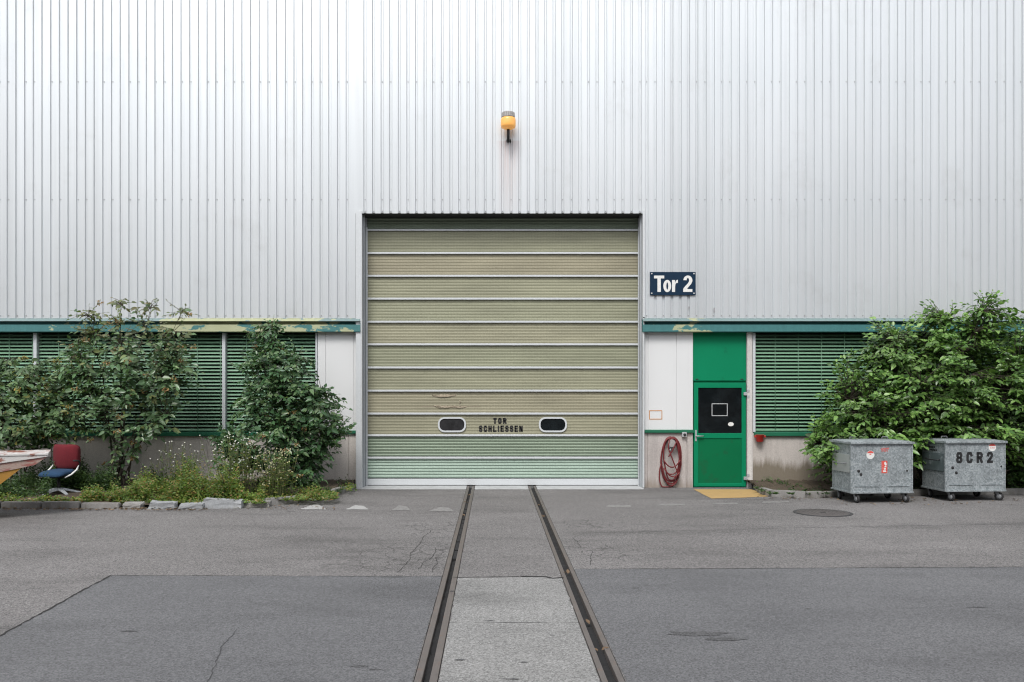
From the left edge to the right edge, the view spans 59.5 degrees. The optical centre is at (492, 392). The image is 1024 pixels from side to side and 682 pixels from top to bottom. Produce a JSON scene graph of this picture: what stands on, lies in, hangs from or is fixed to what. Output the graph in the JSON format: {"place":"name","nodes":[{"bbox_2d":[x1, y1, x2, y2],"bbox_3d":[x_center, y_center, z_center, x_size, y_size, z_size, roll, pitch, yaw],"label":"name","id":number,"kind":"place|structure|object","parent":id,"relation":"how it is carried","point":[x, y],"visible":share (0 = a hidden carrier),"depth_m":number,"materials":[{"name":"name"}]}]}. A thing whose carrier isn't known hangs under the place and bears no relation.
{"place":"outdoors","nodes":[
{"label":"outdoors","id":0,"kind":"place"},
{"bbox_2d":[0,575,441,681],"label":"newer asphalt","id":1,"kind":"structure","parent":0,"point":[308,628],"depth_m":7.97,"materials":[{"name":"grey asphalt"}]},
{"bbox_2d":[0,485,1023,681],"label":"ground","id":2,"kind":"structure","parent":0,"point":[49,558],"depth_m":13.17,"materials":[{"name":"grey asphalt"}]},
{"bbox_2d":[0,450,50,483],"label":"skip","id":3,"kind":"object","parent":2,"relation":"on","point":[12,462],"visible":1,"depth_m":15.09,"materials":[{"name":"paint"}]},
{"bbox_2d":[148,500,178,508],"bbox_3d":[-6.048,2.075,16.453,0.520,0.190,0.211,0,0,0],"label":"kerb stone","id":4,"kind":"object","parent":2,"relation":"on","point":[163,504],"visible":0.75,"depth_m":16.37,"materials":[{"name":"stone"}]},
{"bbox_2d":[0,484,354,508],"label":"kerb","id":5,"kind":"structure","parent":2,"relation":"on","point":[61,504],"depth_m":16.44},
{"bbox_2d":[0,479,354,505],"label":"soil bed","id":6,"kind":"object","parent":2,"relation":"on","point":[332,483],"visible":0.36,"depth_m":18.07,"materials":[{"name":"brown soil"}]},
{"bbox_2d":[0,356,89,481],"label":"edge shrub","id":7,"kind":"object","parent":6,"relation":"on","point":[47,414],"visible":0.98,"depth_m":18.54,"materials":[{"name":"green plant"}]},
{"bbox_2d":[38,444,80,494],"bbox_3d":[-8.605,1.519,17.757,0.783,0.968,0.788,0,0,0],"label":"swivel chair","id":8,"kind":"object","parent":6,"relation":"on","point":[67,459],"visible":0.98,"depth_m":17.89,"materials":[{"name":"red fabric"}]},
{"bbox_2d":[48,297,206,485],"bbox_3d":[-7.719,0.026,18.727,3.416,4.100,1.743,0,0,0],"label":"tall shrub","id":9,"kind":"object","parent":6,"relation":"on","point":[167,383],"visible":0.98,"depth_m":18.68,"materials":[{"name":"green plant"}]},
{"bbox_2d":[144,441,202,487],"bbox_3d":[-6.540,1.508,18.169,1.147,1.107,0.704,0,0,0],"label":"flowering weed","id":10,"kind":"object","parent":6,"relation":"on","point":[173,461],"visible":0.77,"depth_m":18.11,"materials":[{"name":"green plant"}]},
{"bbox_2d":[0,451,347,497],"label":"undergrowth","id":11,"kind":"object","parent":6,"relation":"on","point":[78,479],"visible":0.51,"depth_m":18.26,"materials":[{"name":"green plant"}]},
{"bbox_2d":[0,453,356,503],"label":"weeds","id":12,"kind":"object","parent":6,"relation":"on","point":[193,487],"visible":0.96,"depth_m":17.00,"materials":[{"name":"green plant"}]},
{"bbox_2d":[199,431,269,492],"bbox_3d":[-5.069,1.413,17.785,1.378,1.296,0.795,0,0,0],"label":"flowering weed","id":13,"kind":"object","parent":6,"relation":"on","point":[244,479],"visible":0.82,"depth_m":17.74,"materials":[{"name":"green plant"}]},
{"bbox_2d":[247,448,297,496],"bbox_3d":[-4.259,1.565,17.476,0.966,0.993,0.774,0,0,0],"label":"flowering weed","id":14,"kind":"object","parent":6,"relation":"on","point":[278,477],"visible":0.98,"depth_m":17.37,"materials":[{"name":"green plant"}]},
{"bbox_2d":[204,318,356,486],"bbox_3d":[-4.441,0.207,18.761,3.203,3.750,1.786,0,0,0],"label":"compact shrub","id":15,"kind":"object","parent":6,"relation":"on","point":[283,426],"visible":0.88,"depth_m":18.62,"materials":[{"name":"green plant"}]},
{"bbox_2d":[178,502,204,508],"bbox_3d":[-5.522,2.086,16.440,0.472,0.168,0.232,0,0,0],"label":"kerb stone","id":16,"kind":"object","parent":2,"relation":"on","point":[193,505],"visible":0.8,"depth_m":16.35,"materials":[{"name":"stone"}]},
{"bbox_2d":[203,497,244,508],"bbox_3d":[-4.966,2.057,16.552,0.726,0.227,0.244,0,0,0],"label":"kerb stone","id":17,"kind":"object","parent":2,"relation":"on","point":[217,503],"visible":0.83,"depth_m":16.46,"materials":[{"name":"stone"}]},
{"bbox_2d":[244,500,271,506],"bbox_3d":[-4.400,2.091,16.746,0.514,0.160,0.246,0,0,0],"label":"kerb stone","id":18,"kind":"object","parent":2,"relation":"on","point":[267,504],"visible":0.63,"depth_m":16.65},
{"bbox_2d":[301,504,324,508],"bbox_3d":[-3.279,2.126,16.714,0.504,0.001,0.843,0,0,0],"label":"road marking","id":19,"kind":"object","parent":2,"relation":"on","point":[314,507],"visible":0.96,"depth_m":16.57,"materials":[{"name":"white paint"}]},
{"bbox_2d":[347,505,366,508],"bbox_3d":[-2.476,2.126,16.615,0.421,0.001,0.630,0,0,0],"label":"road marking","id":20,"kind":"object","parent":2,"relation":"on","point":[357,507],"visible":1,"depth_m":16.57,"materials":[{"name":"white paint"}]},
{"bbox_2d":[392,505,409,509],"bbox_3d":[-1.658,2.126,16.559,0.351,0.001,0.740,0,0,0],"label":"road marking","id":21,"kind":"object","parent":2,"relation":"on","point":[399,507],"visible":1,"depth_m":16.43,"materials":[{"name":"white paint"}]},
{"bbox_2d":[431,507,452,510],"bbox_3d":[-0.925,2.126,16.357,0.442,0.001,0.621,0,0,0],"label":"road marking","id":22,"kind":"object","parent":2,"relation":"on","point":[442,509],"visible":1,"depth_m":16.29,"materials":[{"name":"white paint"}]},
{"bbox_2d":[414,486,474,681],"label":"grooved rail","id":23,"kind":"object","parent":2,"relation":"on","point":[429,666],"visible":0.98,"depth_m":8.90,"materials":[{"name":"metal"}]},
{"bbox_2d":[0,524,977,681],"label":"ground cracks","id":24,"kind":"object","parent":2,"relation":"on","point":[432,570],"visible":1,"depth_m":10.35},
{"bbox_2d":[356,485,643,488],"bbox_3d":[0.161,2.134,20.110,6.349,0.032,0.780,0,0,0],"label":"threshold","id":25,"kind":"object","parent":2,"relation":"on","point":[502,487],"visible":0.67,"depth_m":20.00,"materials":[{"name":"concrete"}]},
{"bbox_2d":[2,496,1017,510],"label":"fallen leaves","id":26,"kind":"object","parent":2,"relation":"on","point":[334,505],"visible":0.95,"depth_m":16.34,"materials":[{"name":"plant"}]},
{"bbox_2d":[0,0,1023,487],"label":"factory hall","id":27,"kind":"structure","parent":2,"relation":"on","point":[404,242],"depth_m":20.01,"materials":[{"name":"metal"}]},
{"bbox_2d":[0,333,33,435],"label":"window","id":28,"kind":"structure","parent":27,"relation":"in","point":[11,345],"depth_m":20.22,"materials":[{"name":"green glass"}]},
{"bbox_2d":[33,333,221,435],"bbox_3d":[-8.172,-0.183,20.190,4.268,2.312,0.320,0,0,0],"label":"window","id":29,"kind":"structure","parent":27,"relation":"in","point":[201,417],"depth_m":20.21,"materials":[{"name":"green metal"}]},
{"bbox_2d":[222,333,314,435],"bbox_3d":[-5.015,-0.183,20.190,2.116,2.312,0.320,0,0,0],"label":"window","id":30,"kind":"structure","parent":27,"relation":"in","point":[232,344],"depth_m":20.20,"materials":[{"name":"green metal"}]},
{"bbox_2d":[501,111,515,142],"bbox_3d":[0.340,-5.857,19.793,0.330,0.621,0.477,0,0,0],"label":"wall lamp","id":31,"kind":"object","parent":27,"relation":"attached to","point":[508,121],"visible":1,"depth_m":19.61,"materials":[{"name":"orange plastic"}]},
{"bbox_2d":[668,439,674,450],"bbox_3d":[3.982,1.175,20.017,0.170,0.271,0.165,0,0,0],"label":"hose hook","id":32,"kind":"object","parent":27,"relation":"attached to","point":[671,443],"visible":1,"depth_m":19.93,"materials":[{"name":"metal"}]},
{"bbox_2d":[659,436,681,487],"bbox_3d":[3.968,1.550,19.993,0.521,1.146,0.166,0,0,0],"label":"garden hose","id":33,"kind":"object","parent":32,"relation":"hanging from","point":[679,464],"visible":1,"depth_m":19.99,"materials":[{"name":"red rubber"}]},
{"bbox_2d":[650,272,695,294],"bbox_3d":[4.013,-2.431,19.995,1.018,0.516,0.079,0,0,0],"label":"gate sign","id":34,"kind":"object","parent":27,"relation":"attached to","point":[672,283],"visible":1,"depth_m":19.96,"materials":[{"name":"blue metal"}]},
{"bbox_2d":[693,332,749,486],"bbox_3d":[5.122,0.382,20.189,1.252,3.496,0.301,0,0,0],"label":"entrance door","id":35,"kind":"structure","parent":27,"relation":"in","point":[719,358],"depth_m":20.12,"materials":[{"name":"green paint"}]},
{"bbox_2d":[754,435,765,441],"bbox_3d":[5.964,0.998,20.005,0.250,0.200,0.188,0,0,0],"label":"ash pot","id":36,"kind":"object","parent":27,"relation":"attached to","point":[759,438],"visible":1,"depth_m":19.94,"materials":[{"name":"red metal"}]},
{"bbox_2d":[752,333,937,435],"bbox_3d":[7.943,-0.183,20.190,4.253,2.312,0.320,0,0,0],"label":"window","id":37,"kind":"structure","parent":27,"relation":"in","point":[788,369],"depth_m":20.21,"materials":[{"name":"green metal"}]},
{"bbox_2d":[935,334,1023,424],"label":"window","id":38,"kind":"structure","parent":27,"relation":"in","point":[995,336],"depth_m":20.22,"materials":[{"name":"green glass"}]},
{"bbox_2d":[450,577,577,622],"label":"concrete slab","id":39,"kind":"structure","parent":2,"relation":"on","point":[521,599],"depth_m":9.16,"materials":[{"name":"grey concrete"}]},
{"bbox_2d":[439,622,599,681],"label":"concrete slab","id":40,"kind":"structure","parent":2,"relation":"on","point":[502,652],"depth_m":7.27,"materials":[{"name":"grey concrete"}]},
{"bbox_2d":[125,511,977,678],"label":"oil stains","id":41,"kind":"object","parent":2,"relation":"on","point":[697,633],"visible":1,"depth_m":7.86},
{"bbox_2d":[528,486,624,681],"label":"grooved rail","id":42,"kind":"object","parent":2,"relation":"on","point":[606,666],"visible":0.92,"depth_m":8.94,"materials":[{"name":"metal"}]},
{"bbox_2d":[606,505,630,506],"bbox_3d":[2.349,2.126,16.784,0.501,0.001,0.310,0,0,0],"label":"road marking","id":43,"kind":"object","parent":2,"relation":"on","point":[618,506],"visible":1,"depth_m":16.72,"materials":[{"name":"white paint"}]},
{"bbox_2d":[658,504,684,505],"bbox_3d":[3.384,2.126,16.997,0.576,0.001,0.296,0,0,0],"label":"road marking","id":44,"kind":"object","parent":2,"relation":"on","point":[670,504],"visible":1,"depth_m":17.02,"materials":[{"name":"white paint"}]},
{"bbox_2d":[694,489,765,497],"bbox_3d":[5.127,2.125,18.853,1.467,0.001,1.725,0,0,0],"label":"painted doorstep","id":45,"kind":"object","parent":2,"relation":"on","point":[727,493],"visible":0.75,"depth_m":18.87,"materials":[{"name":"paint"}]},
{"bbox_2d":[762,501,788,502],"bbox_3d":[5.486,2.126,17.418,0.605,0.001,0.243,0,0,-6],"label":"road marking","id":46,"kind":"object","parent":2,"relation":"on","point":[774,501],"visible":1,"depth_m":17.49,"materials":[{"name":"white paint"}]},
{"bbox_2d":[793,509,852,516],"bbox_3d":[5.838,2.120,15.851,1.000,0.017,1.000,0,0,0],"label":"manhole cover","id":47,"kind":"object","parent":2,"relation":"on","point":[824,512],"visible":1,"depth_m":15.78,"materials":[{"name":"metal"}]},
{"bbox_2d":[829,436,914,502],"bbox_3d":[7.456,1.500,17.705,1.317,1.258,0.932,0,0,-4],"label":"waste container","id":48,"kind":"object","parent":2,"relation":"on","point":[871,466],"visible":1,"depth_m":17.30,"materials":[{"name":"metal"}]},
{"bbox_2d":[746,479,1020,490],"bbox_3d":[12.331,2.009,19.103,13.337,0.139,2.033,0,0,0],"label":"soil bed","id":49,"kind":"object","parent":2,"relation":"on","point":[807,484],"visible":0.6,"depth_m":19.12,"materials":[{"name":"brown soil"}]},
{"bbox_2d":[754,474,1023,494],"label":"ground ivy","id":50,"kind":"object","parent":49,"relation":"on","point":[916,483],"visible":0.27,"depth_m":18.90,"materials":[{"name":"green plant"}]},
{"bbox_2d":[799,289,1023,485],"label":"broad bush","id":51,"kind":"object","parent":49,"relation":"on","point":[963,416],"visible":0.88,"depth_m":18.72,"materials":[{"name":"green plant"}]},
{"bbox_2d":[990,383,1023,487],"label":"dark bush","id":52,"kind":"object","parent":49,"relation":"on","point":[1015,473],"visible":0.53,"depth_m":18.68,"materials":[{"name":"green plant"}]},
{"bbox_2d":[753,484,1023,497],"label":"kerb","id":53,"kind":"structure","parent":2,"relation":"on","point":[799,494],"depth_m":18.51,"materials":[{"name":"stone"}]},
{"bbox_2d":[921,436,1007,500],"bbox_3d":[9.422,1.500,18.010,1.316,1.258,0.932,0,0,-5],"label":"waste container","id":54,"kind":"object","parent":2,"relation":"on","point":[976,466],"visible":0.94,"depth_m":17.61,"materials":[{"name":"metal"}]},
{"bbox_2d":[575,567,1023,681],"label":"newer asphalt","id":55,"kind":"structure","parent":0,"point":[924,624],"depth_m":8.29,"materials":[{"name":"grey asphalt"}]}
]}

